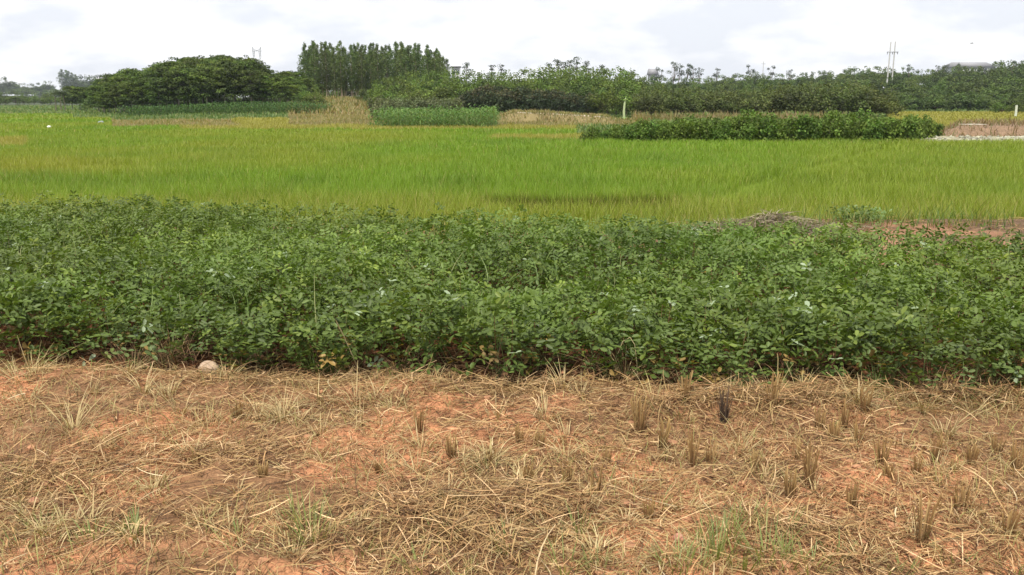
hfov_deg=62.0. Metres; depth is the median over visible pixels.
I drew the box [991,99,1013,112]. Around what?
broadleaf tree
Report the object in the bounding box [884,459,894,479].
stubble clump
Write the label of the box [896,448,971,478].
dry grass tuft
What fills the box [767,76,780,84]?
hillside tree
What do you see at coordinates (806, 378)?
dry grass tuft
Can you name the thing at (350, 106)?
dry grass
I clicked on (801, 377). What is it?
green grass tuft
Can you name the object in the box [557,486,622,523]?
dry grass tuft
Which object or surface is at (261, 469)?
stubble clump
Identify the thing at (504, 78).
broadleaf tree
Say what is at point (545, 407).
dry grass tuft
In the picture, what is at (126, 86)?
shade tree
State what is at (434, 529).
green grass tuft
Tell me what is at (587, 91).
broadleaf tree
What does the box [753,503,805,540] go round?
green grass tuft
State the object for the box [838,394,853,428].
stubble clump
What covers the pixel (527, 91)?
dark orchard tree
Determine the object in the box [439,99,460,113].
willow shrub
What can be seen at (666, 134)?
bean plant
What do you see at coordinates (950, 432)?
dry grass tuft
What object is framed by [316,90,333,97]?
broadleaf tree
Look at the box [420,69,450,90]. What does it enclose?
broadleaf tree
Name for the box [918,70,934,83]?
hillside tree
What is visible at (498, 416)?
dry grass tuft
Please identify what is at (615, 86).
broadleaf tree
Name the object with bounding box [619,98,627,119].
post
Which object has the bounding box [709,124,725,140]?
bean plant
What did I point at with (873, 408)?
dry grass tuft
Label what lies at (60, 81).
misty eucalyptus tree
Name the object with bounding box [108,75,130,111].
shade tree
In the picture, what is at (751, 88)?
hillside tree
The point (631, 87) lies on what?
broadleaf tree
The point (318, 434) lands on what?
dry grass tuft
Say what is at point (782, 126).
bean plant
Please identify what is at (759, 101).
orchard tree
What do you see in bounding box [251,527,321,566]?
dry grass tuft
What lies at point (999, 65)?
hillside tree
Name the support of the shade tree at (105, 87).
on the ground at (432, 417)
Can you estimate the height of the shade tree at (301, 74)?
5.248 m
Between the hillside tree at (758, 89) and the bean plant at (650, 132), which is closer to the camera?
the bean plant at (650, 132)
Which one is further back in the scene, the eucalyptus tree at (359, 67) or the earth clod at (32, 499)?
the eucalyptus tree at (359, 67)
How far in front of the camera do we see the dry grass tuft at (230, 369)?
4.96 m
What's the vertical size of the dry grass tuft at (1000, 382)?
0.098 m
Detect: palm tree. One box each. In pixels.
[46,90,62,110]
[52,89,68,109]
[56,91,71,109]
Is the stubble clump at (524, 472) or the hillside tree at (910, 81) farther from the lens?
the hillside tree at (910, 81)
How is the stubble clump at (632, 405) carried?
on the ground at (432, 417)
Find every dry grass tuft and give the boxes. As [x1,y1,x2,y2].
[0,355,54,386]
[1,483,54,527]
[2,472,41,495]
[3,374,55,404]
[4,336,91,375]
[12,506,59,534]
[17,509,82,539]
[18,385,126,437]
[18,502,91,535]
[48,491,122,547]
[49,491,127,534]
[56,371,116,398]
[90,513,158,545]
[102,518,158,546]
[110,357,153,376]
[118,364,168,399]
[122,463,188,496]
[129,471,173,494]
[131,319,216,364]
[131,485,176,512]
[140,381,217,416]
[148,374,202,402]
[151,376,188,395]
[161,424,204,461]
[165,439,210,460]
[168,406,230,430]
[181,495,230,531]
[185,400,239,425]
[201,504,258,549]
[202,355,256,379]
[220,387,276,418]
[223,473,260,500]
[241,377,306,430]
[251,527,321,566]
[254,518,316,547]
[255,386,322,416]
[260,487,312,534]
[268,460,309,478]
[284,400,327,424]
[285,373,343,405]
[296,405,367,443]
[303,515,346,546]
[330,363,383,407]
[339,506,378,543]
[341,400,373,425]
[356,443,402,467]
[358,378,404,403]
[371,383,416,406]
[377,391,412,411]
[386,443,441,473]
[391,418,439,451]
[400,362,449,377]
[415,437,513,479]
[428,478,479,504]
[450,429,520,470]
[463,435,529,464]
[472,396,521,424]
[483,514,551,556]
[497,457,546,484]
[501,465,538,486]
[513,387,567,425]
[522,511,590,550]
[539,526,641,570]
[541,434,592,467]
[542,409,594,446]
[543,348,589,397]
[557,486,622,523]
[559,476,599,505]
[561,377,606,400]
[577,522,632,556]
[579,343,669,383]
[579,502,663,534]
[581,475,620,509]
[613,465,648,489]
[621,368,690,404]
[631,529,711,565]
[649,408,701,420]
[651,437,697,464]
[658,374,708,392]
[663,520,721,557]
[666,496,715,516]
[707,430,770,460]
[723,415,779,445]
[726,500,757,523]
[729,358,802,401]
[742,460,785,479]
[747,481,788,509]
[760,447,785,468]
[783,365,827,402]
[788,474,836,499]
[791,363,827,397]
[791,512,848,531]
[826,368,892,406]
[830,431,875,450]
[833,373,886,407]
[835,538,896,573]
[836,528,902,565]
[846,398,892,415]
[864,514,958,555]
[874,510,931,535]
[894,386,953,413]
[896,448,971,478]
[909,407,986,439]
[930,387,1008,422]
[952,510,1023,544]
[967,379,1019,406]
[980,377,1019,393]
[998,457,1023,478]
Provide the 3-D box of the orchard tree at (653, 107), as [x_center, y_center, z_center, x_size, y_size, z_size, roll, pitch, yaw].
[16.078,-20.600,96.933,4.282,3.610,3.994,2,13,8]
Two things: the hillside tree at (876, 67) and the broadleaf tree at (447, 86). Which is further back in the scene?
the hillside tree at (876, 67)
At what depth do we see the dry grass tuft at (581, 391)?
4.58 m
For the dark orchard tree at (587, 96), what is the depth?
103.84 m
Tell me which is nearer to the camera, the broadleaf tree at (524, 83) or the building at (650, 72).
the broadleaf tree at (524, 83)
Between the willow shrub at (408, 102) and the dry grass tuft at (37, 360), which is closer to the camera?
the dry grass tuft at (37, 360)
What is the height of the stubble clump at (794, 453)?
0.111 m
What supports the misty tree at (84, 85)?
on the ground at (432, 417)
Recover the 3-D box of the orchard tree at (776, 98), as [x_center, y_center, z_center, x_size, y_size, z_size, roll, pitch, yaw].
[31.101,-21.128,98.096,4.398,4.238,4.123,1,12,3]
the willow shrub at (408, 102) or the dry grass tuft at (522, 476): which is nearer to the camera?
the dry grass tuft at (522, 476)
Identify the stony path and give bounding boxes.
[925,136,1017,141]
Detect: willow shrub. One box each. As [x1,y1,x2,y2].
[365,95,390,117]
[370,99,389,117]
[380,99,403,117]
[386,96,409,104]
[396,98,421,120]
[413,99,430,111]
[418,98,437,118]
[427,95,446,106]
[429,101,446,109]
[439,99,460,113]
[449,98,465,111]
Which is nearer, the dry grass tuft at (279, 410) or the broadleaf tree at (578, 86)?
the dry grass tuft at (279, 410)
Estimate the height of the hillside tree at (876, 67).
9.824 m
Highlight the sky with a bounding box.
[0,0,1023,96]
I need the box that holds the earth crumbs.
[0,368,1023,574]
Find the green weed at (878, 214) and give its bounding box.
[857,207,893,222]
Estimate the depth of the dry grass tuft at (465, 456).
3.86 m
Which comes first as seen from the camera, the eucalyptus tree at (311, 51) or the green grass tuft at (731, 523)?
the green grass tuft at (731, 523)
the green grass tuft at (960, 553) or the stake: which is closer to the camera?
the green grass tuft at (960, 553)
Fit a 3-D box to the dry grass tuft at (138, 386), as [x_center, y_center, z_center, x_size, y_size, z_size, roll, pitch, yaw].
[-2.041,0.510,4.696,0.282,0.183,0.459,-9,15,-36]
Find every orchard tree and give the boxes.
[458,94,480,111]
[465,91,498,110]
[466,83,497,98]
[475,90,505,111]
[493,86,513,112]
[496,88,521,110]
[499,88,531,111]
[517,86,537,95]
[518,93,546,110]
[529,93,557,110]
[534,87,547,107]
[544,90,560,109]
[546,94,570,111]
[551,87,568,96]
[559,95,586,113]
[567,93,587,112]
[573,98,596,113]
[577,92,600,112]
[626,91,652,113]
[628,87,647,113]
[628,87,660,111]
[634,90,669,113]
[637,83,668,96]
[646,90,683,114]
[649,84,675,113]
[660,86,689,106]
[665,89,700,113]
[676,90,706,114]
[682,86,710,100]
[687,87,716,114]
[698,91,723,114]
[706,92,739,113]
[711,89,730,101]
[724,90,740,104]
[724,95,753,114]
[731,86,757,103]
[737,88,773,112]
[748,85,775,113]
[756,89,787,112]
[757,84,780,95]
[758,85,790,112]
[767,85,795,112]
[777,83,818,113]
[787,80,813,92]
[793,83,816,113]
[793,87,836,114]
[806,82,839,109]
[808,83,841,111]
[818,86,853,112]
[820,79,855,97]
[837,82,865,113]
[840,84,875,112]
[846,85,892,113]
[857,82,888,95]
[861,83,895,115]
[873,93,905,115]
[878,89,907,115]
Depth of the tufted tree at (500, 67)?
153.77 m
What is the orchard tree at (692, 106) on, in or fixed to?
on the ground at (432, 417)
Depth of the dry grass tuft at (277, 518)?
3.25 m
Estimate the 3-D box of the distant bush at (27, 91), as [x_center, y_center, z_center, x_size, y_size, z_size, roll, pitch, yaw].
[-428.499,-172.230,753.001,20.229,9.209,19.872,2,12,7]
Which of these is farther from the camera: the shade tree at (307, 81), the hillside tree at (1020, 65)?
the hillside tree at (1020, 65)
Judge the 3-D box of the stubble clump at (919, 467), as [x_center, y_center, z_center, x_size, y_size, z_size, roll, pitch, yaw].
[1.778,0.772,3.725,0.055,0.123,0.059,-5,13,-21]
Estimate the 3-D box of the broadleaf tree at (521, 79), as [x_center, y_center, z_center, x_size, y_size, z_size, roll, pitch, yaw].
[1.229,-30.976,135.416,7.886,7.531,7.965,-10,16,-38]
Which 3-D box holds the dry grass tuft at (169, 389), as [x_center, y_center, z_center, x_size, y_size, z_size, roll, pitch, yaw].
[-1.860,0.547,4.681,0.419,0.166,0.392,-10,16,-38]
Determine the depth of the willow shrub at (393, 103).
88.92 m
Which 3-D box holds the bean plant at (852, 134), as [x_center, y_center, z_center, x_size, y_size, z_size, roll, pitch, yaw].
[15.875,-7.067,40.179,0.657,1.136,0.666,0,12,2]
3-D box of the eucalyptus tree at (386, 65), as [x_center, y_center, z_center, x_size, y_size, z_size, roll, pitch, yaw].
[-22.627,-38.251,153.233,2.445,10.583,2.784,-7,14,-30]
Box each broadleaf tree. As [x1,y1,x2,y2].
[0,92,13,103]
[4,91,26,103]
[17,92,30,104]
[23,93,38,104]
[37,93,52,104]
[41,92,58,104]
[291,86,312,103]
[301,88,327,104]
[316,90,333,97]
[339,85,365,96]
[354,90,368,99]
[365,84,383,100]
[366,79,385,93]
[366,89,382,104]
[369,78,387,93]
[380,76,404,96]
[380,85,407,101]
[384,76,408,87]
[389,74,429,96]
[395,70,420,83]
[395,82,416,101]
[400,70,420,87]
[406,78,443,100]
[410,74,438,92]
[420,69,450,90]
[421,71,438,82]
[427,77,455,99]
[430,78,459,102]
[433,70,467,86]
[434,67,457,85]
[441,77,466,101]
[447,80,472,99]
[451,70,484,87]
[461,69,488,85]
[463,73,491,90]
[464,81,481,91]
[476,72,498,86]
[480,75,508,85]
[486,79,506,89]
[489,71,508,83]
[492,73,515,86]
[497,74,522,89]
[505,69,528,86]
[505,80,520,87]
[518,73,544,87]
[519,66,541,82]
[526,68,545,84]
[526,78,543,90]
[527,66,561,82]
[528,75,557,90]
[534,71,554,89]
[545,65,565,79]
[545,68,566,83]
[548,70,578,90]
[548,77,583,96]
[549,67,586,85]
[555,67,596,92]
[565,65,587,82]
[568,75,599,94]
[570,74,615,96]
[575,67,604,82]
[581,72,604,112]
[587,68,601,78]
[588,68,613,83]
[590,71,620,112]
[601,75,634,113]
[608,66,646,110]
[608,71,649,106]
[610,71,641,111]
[610,78,645,113]
[622,70,655,92]
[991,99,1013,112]
[1004,97,1023,111]
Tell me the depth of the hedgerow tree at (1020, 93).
146.86 m
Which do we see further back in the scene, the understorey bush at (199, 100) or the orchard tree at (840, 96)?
the understorey bush at (199, 100)
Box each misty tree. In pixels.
[0,76,16,91]
[4,81,24,90]
[33,83,46,91]
[38,80,55,90]
[76,74,89,86]
[78,77,91,86]
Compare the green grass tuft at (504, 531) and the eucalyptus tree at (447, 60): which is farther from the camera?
the eucalyptus tree at (447, 60)
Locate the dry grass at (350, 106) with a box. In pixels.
[111,95,643,127]
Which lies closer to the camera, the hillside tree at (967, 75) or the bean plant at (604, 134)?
the bean plant at (604, 134)
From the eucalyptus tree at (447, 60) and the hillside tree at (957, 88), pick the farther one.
the hillside tree at (957, 88)
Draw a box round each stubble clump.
[229,401,243,418]
[256,459,268,477]
[371,458,383,473]
[413,408,425,432]
[443,433,457,458]
[485,445,495,462]
[514,422,524,442]
[522,462,534,479]
[535,429,545,446]
[560,458,576,487]
[582,460,602,494]
[602,446,611,463]
[630,393,641,420]
[632,396,649,433]
[643,497,653,521]
[658,416,670,449]
[677,370,693,402]
[685,428,700,466]
[704,436,716,463]
[716,386,733,422]
[749,449,761,469]
[765,371,786,408]
[784,465,796,497]
[791,438,801,460]
[801,434,825,487]
[814,407,825,427]
[827,420,841,440]
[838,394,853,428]
[845,479,861,508]
[853,419,866,443]
[860,384,873,412]
[873,431,892,466]
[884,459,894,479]
[900,382,914,406]
[910,449,923,474]
[911,488,947,545]
[930,432,947,462]
[950,459,961,471]
[953,479,971,509]
[965,444,979,464]
[991,430,1005,453]
[1002,502,1022,537]
[1010,440,1023,470]
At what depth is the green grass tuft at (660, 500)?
3.49 m
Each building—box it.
[451,66,460,78]
[647,69,658,83]
[944,62,996,74]
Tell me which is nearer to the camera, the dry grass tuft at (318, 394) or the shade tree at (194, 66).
the dry grass tuft at (318, 394)
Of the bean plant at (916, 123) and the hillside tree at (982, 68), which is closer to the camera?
the bean plant at (916, 123)
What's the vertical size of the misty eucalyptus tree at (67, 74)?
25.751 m
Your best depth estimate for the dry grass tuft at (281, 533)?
3.17 m
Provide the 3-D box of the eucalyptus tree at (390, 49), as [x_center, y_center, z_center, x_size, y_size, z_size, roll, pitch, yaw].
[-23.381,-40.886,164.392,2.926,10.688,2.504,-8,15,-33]
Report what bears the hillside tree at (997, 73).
on the ground at (432, 417)
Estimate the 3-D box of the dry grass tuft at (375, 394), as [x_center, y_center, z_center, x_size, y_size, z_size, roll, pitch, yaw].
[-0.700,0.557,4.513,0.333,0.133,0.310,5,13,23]
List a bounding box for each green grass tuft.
[0,529,29,551]
[14,506,65,530]
[69,515,111,545]
[99,505,154,535]
[220,515,262,548]
[253,475,374,547]
[277,485,325,529]
[283,345,313,366]
[290,340,344,374]
[320,342,352,373]
[341,532,383,562]
[377,537,454,574]
[412,515,461,546]
[438,547,478,574]
[466,456,497,476]
[486,514,532,554]
[534,527,594,574]
[555,498,610,535]
[578,537,643,574]
[593,352,624,378]
[639,483,679,511]
[646,530,719,574]
[661,530,712,574]
[681,498,761,563]
[683,514,728,543]
[703,498,765,544]
[719,492,773,524]
[720,519,780,573]
[723,502,809,565]
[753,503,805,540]
[758,517,819,570]
[770,532,845,574]
[790,370,817,385]
[816,533,859,560]
[857,356,902,391]
[864,549,918,574]
[874,367,910,387]
[888,547,923,574]
[926,534,985,573]
[968,363,1002,383]
[983,545,1023,574]
[997,358,1023,383]
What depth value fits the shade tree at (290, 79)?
123.66 m
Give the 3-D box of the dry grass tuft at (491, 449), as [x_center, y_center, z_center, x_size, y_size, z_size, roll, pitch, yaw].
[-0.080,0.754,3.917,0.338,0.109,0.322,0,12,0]
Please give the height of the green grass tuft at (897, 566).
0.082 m
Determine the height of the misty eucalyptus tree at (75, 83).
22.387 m
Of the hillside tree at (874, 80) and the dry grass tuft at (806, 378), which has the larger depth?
the hillside tree at (874, 80)
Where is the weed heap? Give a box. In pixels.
[670,208,895,236]
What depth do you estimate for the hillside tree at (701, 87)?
258.29 m
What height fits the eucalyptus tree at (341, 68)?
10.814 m
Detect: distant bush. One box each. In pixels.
[5,88,29,95]
[17,88,37,96]
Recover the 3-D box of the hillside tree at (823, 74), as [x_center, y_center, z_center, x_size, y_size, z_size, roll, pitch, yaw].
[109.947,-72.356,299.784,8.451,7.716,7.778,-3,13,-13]
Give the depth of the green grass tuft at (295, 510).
3.29 m
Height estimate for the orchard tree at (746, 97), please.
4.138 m
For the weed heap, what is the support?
on the ground at (432, 417)
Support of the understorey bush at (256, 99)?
on the ground at (432, 417)
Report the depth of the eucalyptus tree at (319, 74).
159.35 m
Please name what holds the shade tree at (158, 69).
on the ground at (432, 417)
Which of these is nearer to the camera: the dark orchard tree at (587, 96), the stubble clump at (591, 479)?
the stubble clump at (591, 479)
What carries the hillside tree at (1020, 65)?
on the ground at (432, 417)
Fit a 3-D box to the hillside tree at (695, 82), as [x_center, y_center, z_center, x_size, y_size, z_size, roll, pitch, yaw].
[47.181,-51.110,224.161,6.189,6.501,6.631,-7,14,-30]
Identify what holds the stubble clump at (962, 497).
on the ground at (432, 417)
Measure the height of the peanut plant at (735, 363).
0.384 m
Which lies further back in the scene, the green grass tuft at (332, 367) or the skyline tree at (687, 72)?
the skyline tree at (687, 72)
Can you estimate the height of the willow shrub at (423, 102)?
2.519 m
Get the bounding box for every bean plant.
[578,131,588,140]
[587,125,599,139]
[599,129,608,138]
[611,129,622,140]
[612,124,620,130]
[618,123,627,139]
[623,124,634,140]
[630,118,646,137]
[630,122,647,143]
[637,117,650,137]
[641,118,661,143]
[653,129,664,140]
[659,120,672,138]
[661,126,675,140]
[670,117,683,138]
[674,117,696,142]
[685,113,695,123]
[685,121,696,140]
[692,115,715,141]
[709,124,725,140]
[712,116,722,124]
[718,118,735,141]
[723,115,737,137]
[731,129,741,140]
[733,117,746,139]
[736,109,756,140]
[738,123,756,140]
[740,108,756,121]
[742,111,765,140]
[757,117,776,141]
[764,112,779,127]
[770,121,784,140]
[778,115,798,141]
[778,118,791,139]
[795,111,815,141]
[806,118,822,140]
[819,114,840,140]
[821,108,841,135]
[832,115,852,141]
[833,114,853,135]
[845,112,861,132]
[846,126,855,141]
[852,118,868,140]
[854,108,873,128]
[861,116,877,137]
[861,127,873,141]
[866,117,886,148]
[880,117,897,147]
[882,115,900,135]
[890,118,907,141]
[897,117,915,139]
[902,113,920,138]
[908,117,922,141]
[917,123,928,138]
[920,114,933,133]
[921,117,936,137]
[934,122,944,135]
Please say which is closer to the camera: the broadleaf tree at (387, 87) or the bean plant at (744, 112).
the bean plant at (744, 112)
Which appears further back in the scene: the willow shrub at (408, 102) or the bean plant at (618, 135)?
the willow shrub at (408, 102)
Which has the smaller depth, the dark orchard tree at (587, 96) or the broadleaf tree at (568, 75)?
the dark orchard tree at (587, 96)
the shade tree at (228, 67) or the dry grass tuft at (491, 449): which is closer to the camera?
the dry grass tuft at (491, 449)
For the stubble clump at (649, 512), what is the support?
on the ground at (432, 417)
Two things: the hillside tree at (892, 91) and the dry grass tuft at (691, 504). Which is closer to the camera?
the dry grass tuft at (691, 504)
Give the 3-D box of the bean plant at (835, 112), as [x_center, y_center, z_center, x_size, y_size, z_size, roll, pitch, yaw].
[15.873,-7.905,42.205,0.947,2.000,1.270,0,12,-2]
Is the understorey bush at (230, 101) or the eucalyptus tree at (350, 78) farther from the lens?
the eucalyptus tree at (350, 78)
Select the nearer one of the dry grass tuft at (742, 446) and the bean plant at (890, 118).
the dry grass tuft at (742, 446)
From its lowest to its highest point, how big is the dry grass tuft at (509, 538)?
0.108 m
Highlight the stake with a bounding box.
[1014,105,1017,116]
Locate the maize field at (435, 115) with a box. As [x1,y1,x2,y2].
[365,103,500,127]
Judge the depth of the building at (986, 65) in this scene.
411.61 m
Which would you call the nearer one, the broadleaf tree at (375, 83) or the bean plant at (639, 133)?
the bean plant at (639, 133)
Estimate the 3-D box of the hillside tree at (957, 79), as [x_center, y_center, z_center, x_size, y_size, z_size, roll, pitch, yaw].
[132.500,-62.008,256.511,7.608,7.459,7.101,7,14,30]
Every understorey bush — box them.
[79,93,98,110]
[81,99,117,110]
[181,99,210,107]
[217,98,237,105]
[248,97,265,103]
[260,98,278,101]
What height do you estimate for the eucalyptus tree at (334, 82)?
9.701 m
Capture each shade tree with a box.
[57,85,78,108]
[67,86,86,107]
[75,85,90,102]
[84,83,110,111]
[87,78,108,110]
[93,91,113,112]
[98,73,115,111]
[100,81,120,110]
[105,84,128,113]
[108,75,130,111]
[115,68,138,106]
[115,81,143,108]
[119,70,150,105]
[131,70,163,106]
[134,75,160,106]
[142,65,161,106]
[143,77,174,107]
[147,63,177,106]
[155,57,181,107]
[157,69,193,108]
[163,62,191,107]
[169,68,204,111]
[173,59,200,103]
[180,55,206,108]
[186,65,216,103]
[187,65,220,104]
[197,63,220,102]
[201,57,225,105]
[202,54,232,102]
[205,65,241,105]
[211,60,239,104]
[214,57,242,102]
[216,61,252,107]
[229,57,261,106]
[234,69,266,102]
[240,55,266,102]
[247,75,273,104]
[250,70,269,100]
[255,64,272,100]
[263,73,286,101]
[265,77,293,104]
[279,71,296,101]
[281,76,297,96]
[284,83,302,105]
[288,81,307,97]
[292,72,301,80]
[295,71,307,78]
[301,77,315,94]
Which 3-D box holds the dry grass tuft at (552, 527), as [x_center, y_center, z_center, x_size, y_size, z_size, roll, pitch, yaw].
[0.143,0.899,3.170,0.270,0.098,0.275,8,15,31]
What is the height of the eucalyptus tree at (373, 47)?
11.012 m
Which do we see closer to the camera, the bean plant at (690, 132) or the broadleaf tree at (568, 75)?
the bean plant at (690, 132)
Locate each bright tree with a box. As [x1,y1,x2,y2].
[584,84,626,114]
[610,89,638,111]
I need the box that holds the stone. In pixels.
[198,360,220,373]
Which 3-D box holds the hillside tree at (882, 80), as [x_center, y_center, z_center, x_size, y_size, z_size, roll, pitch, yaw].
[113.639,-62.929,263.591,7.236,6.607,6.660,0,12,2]
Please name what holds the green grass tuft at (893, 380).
on the ground at (432, 417)
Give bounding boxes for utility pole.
[886,42,897,83]
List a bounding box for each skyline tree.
[656,67,663,80]
[667,62,680,82]
[674,65,685,79]
[680,63,692,78]
[687,64,696,80]
[694,67,703,82]
[711,68,720,79]
[746,65,755,78]
[767,65,775,78]
[1008,61,1017,72]
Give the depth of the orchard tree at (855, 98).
95.84 m
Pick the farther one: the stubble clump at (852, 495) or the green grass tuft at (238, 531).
the stubble clump at (852, 495)
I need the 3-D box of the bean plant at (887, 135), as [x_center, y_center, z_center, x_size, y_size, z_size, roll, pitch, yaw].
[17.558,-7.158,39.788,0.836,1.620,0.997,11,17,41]
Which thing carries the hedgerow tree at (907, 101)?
on the ground at (432, 417)
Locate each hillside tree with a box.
[647,74,660,86]
[651,81,665,90]
[654,77,668,87]
[664,82,680,94]
[676,81,690,89]
[677,77,695,87]
[681,81,702,94]
[691,78,706,92]
[701,76,713,84]
[703,77,715,85]
[706,82,719,91]
[716,77,736,90]
[717,83,735,96]
[718,75,730,84]
[729,73,743,81]
[729,74,742,83]
[732,75,755,89]
[735,84,754,95]
[737,79,758,89]
[743,72,760,81]
[749,74,764,85]
[753,79,774,92]
[754,74,779,89]
[755,82,771,95]
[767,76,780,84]
[776,74,795,85]
[792,72,810,85]
[795,78,812,87]
[804,71,815,81]
[809,76,821,83]
[812,71,834,81]
[817,73,838,90]
[835,70,850,81]
[836,68,857,82]
[838,73,855,86]
[843,66,863,78]
[847,73,874,86]
[857,68,877,79]
[858,71,879,82]
[861,66,882,75]
[864,72,886,90]
[874,67,890,75]
[874,80,891,93]
[876,73,886,82]
[879,69,893,87]
[884,74,910,90]
[884,86,902,98]
[885,71,903,81]
[893,83,912,93]
[897,85,927,101]
[899,66,914,80]
[902,79,923,89]
[904,72,922,82]
[904,74,921,85]
[904,81,927,94]
[911,69,922,77]
[913,86,939,100]
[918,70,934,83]
[920,70,940,84]
[920,77,940,91]
[926,79,951,94]
[933,68,952,78]
[934,88,961,104]
[936,76,954,91]
[941,69,963,86]
[947,76,973,94]
[953,66,974,76]
[955,76,973,91]
[955,85,979,95]
[958,69,979,85]
[964,78,985,93]
[972,71,987,82]
[973,66,986,78]
[974,69,987,77]
[975,74,999,92]
[976,85,1001,109]
[980,77,1011,94]
[985,62,1010,75]
[986,67,1004,80]
[987,61,1008,73]
[989,72,1006,83]
[995,60,1010,70]
[996,66,1023,87]
[997,75,1022,87]
[998,77,1023,98]
[1002,62,1023,77]
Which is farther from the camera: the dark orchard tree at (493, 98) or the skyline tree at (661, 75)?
the skyline tree at (661, 75)
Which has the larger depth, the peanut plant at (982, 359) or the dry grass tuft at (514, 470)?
the peanut plant at (982, 359)
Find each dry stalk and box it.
[336,321,360,373]
[618,337,637,380]
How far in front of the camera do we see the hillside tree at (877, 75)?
225.25 m
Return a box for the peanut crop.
[0,190,1023,382]
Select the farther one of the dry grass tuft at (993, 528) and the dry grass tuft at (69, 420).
the dry grass tuft at (69, 420)
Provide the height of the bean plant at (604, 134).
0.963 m
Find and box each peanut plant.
[0,276,81,357]
[0,282,31,355]
[21,304,111,362]
[61,288,150,365]
[97,305,193,367]
[128,302,220,369]
[196,310,283,372]
[222,307,309,373]
[283,314,374,378]
[313,290,406,380]
[360,284,456,378]
[395,290,504,371]
[437,292,545,383]
[468,312,577,380]
[546,318,638,382]
[569,303,670,387]
[627,320,734,390]
[684,319,790,390]
[723,297,832,384]
[751,303,872,381]
[833,299,938,394]
[862,315,995,404]
[908,336,1023,404]
[974,310,1023,387]
[1012,327,1023,367]
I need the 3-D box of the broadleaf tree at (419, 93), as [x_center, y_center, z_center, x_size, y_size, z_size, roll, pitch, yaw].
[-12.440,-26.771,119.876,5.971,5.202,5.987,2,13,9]
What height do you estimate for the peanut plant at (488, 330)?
0.528 m
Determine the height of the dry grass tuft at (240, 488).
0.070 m
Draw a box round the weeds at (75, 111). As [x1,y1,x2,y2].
[0,100,1023,242]
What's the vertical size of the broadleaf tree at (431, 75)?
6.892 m
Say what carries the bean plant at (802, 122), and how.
on the ground at (432, 417)
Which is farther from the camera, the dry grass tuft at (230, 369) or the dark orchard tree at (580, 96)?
the dark orchard tree at (580, 96)
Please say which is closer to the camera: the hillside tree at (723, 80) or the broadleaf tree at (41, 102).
the broadleaf tree at (41, 102)
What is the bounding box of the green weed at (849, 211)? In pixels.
[826,202,875,224]
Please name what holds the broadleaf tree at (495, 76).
on the ground at (432, 417)
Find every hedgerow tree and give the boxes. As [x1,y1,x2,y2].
[892,94,910,106]
[898,95,917,109]
[910,96,926,110]
[918,96,938,110]
[922,95,949,110]
[938,95,961,110]
[949,92,974,110]
[956,90,982,110]
[967,93,990,109]
[975,93,995,109]
[995,92,1022,106]
[1006,91,1023,103]
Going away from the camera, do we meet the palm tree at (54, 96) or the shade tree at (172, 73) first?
the shade tree at (172, 73)
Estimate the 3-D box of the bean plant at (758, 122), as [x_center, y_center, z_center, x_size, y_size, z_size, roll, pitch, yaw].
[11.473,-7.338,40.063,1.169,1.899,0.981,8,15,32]
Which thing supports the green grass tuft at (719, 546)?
on the ground at (432, 417)
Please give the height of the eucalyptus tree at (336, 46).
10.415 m
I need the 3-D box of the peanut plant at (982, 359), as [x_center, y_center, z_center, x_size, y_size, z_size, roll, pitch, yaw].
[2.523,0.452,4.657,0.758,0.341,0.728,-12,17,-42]
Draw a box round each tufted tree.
[462,62,471,81]
[486,65,495,78]
[497,64,505,76]
[552,58,560,77]
[565,60,574,77]
[570,56,580,75]
[581,60,590,74]
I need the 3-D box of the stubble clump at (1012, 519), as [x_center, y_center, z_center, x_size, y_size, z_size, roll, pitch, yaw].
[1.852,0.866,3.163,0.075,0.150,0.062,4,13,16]
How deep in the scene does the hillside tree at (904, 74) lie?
341.94 m
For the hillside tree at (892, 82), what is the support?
on the ground at (432, 417)
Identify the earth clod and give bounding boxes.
[28,496,41,504]
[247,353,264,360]
[673,533,683,541]
[870,398,890,406]
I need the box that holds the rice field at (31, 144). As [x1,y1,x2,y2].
[0,111,1023,233]
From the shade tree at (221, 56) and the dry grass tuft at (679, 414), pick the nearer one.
the dry grass tuft at (679, 414)
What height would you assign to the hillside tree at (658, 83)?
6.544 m
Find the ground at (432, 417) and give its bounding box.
[0,89,1023,574]
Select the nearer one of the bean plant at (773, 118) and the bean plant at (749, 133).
the bean plant at (749, 133)
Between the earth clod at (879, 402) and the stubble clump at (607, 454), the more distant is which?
the earth clod at (879, 402)
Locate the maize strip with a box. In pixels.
[116,100,334,115]
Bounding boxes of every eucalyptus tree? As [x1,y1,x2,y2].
[56,69,68,88]
[62,70,71,87]
[64,71,73,85]
[68,73,77,85]
[71,74,81,86]
[296,41,308,71]
[298,46,311,89]
[303,49,314,92]
[306,40,319,81]
[306,41,321,88]
[312,44,323,95]
[317,41,325,93]
[318,44,332,96]
[321,46,334,96]
[324,42,334,94]
[328,47,339,95]
[332,45,342,95]
[335,40,347,96]
[342,47,350,95]
[344,44,356,96]
[345,44,355,96]
[348,43,360,95]
[355,42,363,91]
[355,46,367,89]
[360,45,370,92]
[364,49,376,90]
[366,42,381,80]
[370,43,384,85]
[378,45,392,85]
[378,47,387,85]
[385,48,394,76]
[389,41,401,82]
[393,40,409,81]
[398,47,412,81]
[402,44,412,76]
[408,43,423,85]
[411,43,426,79]
[420,44,433,81]
[429,51,439,83]
[432,47,442,78]
[436,54,446,79]
[440,56,448,78]
[444,58,453,80]
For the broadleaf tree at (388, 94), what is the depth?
117.90 m
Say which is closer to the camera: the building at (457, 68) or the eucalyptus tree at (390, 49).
the eucalyptus tree at (390, 49)

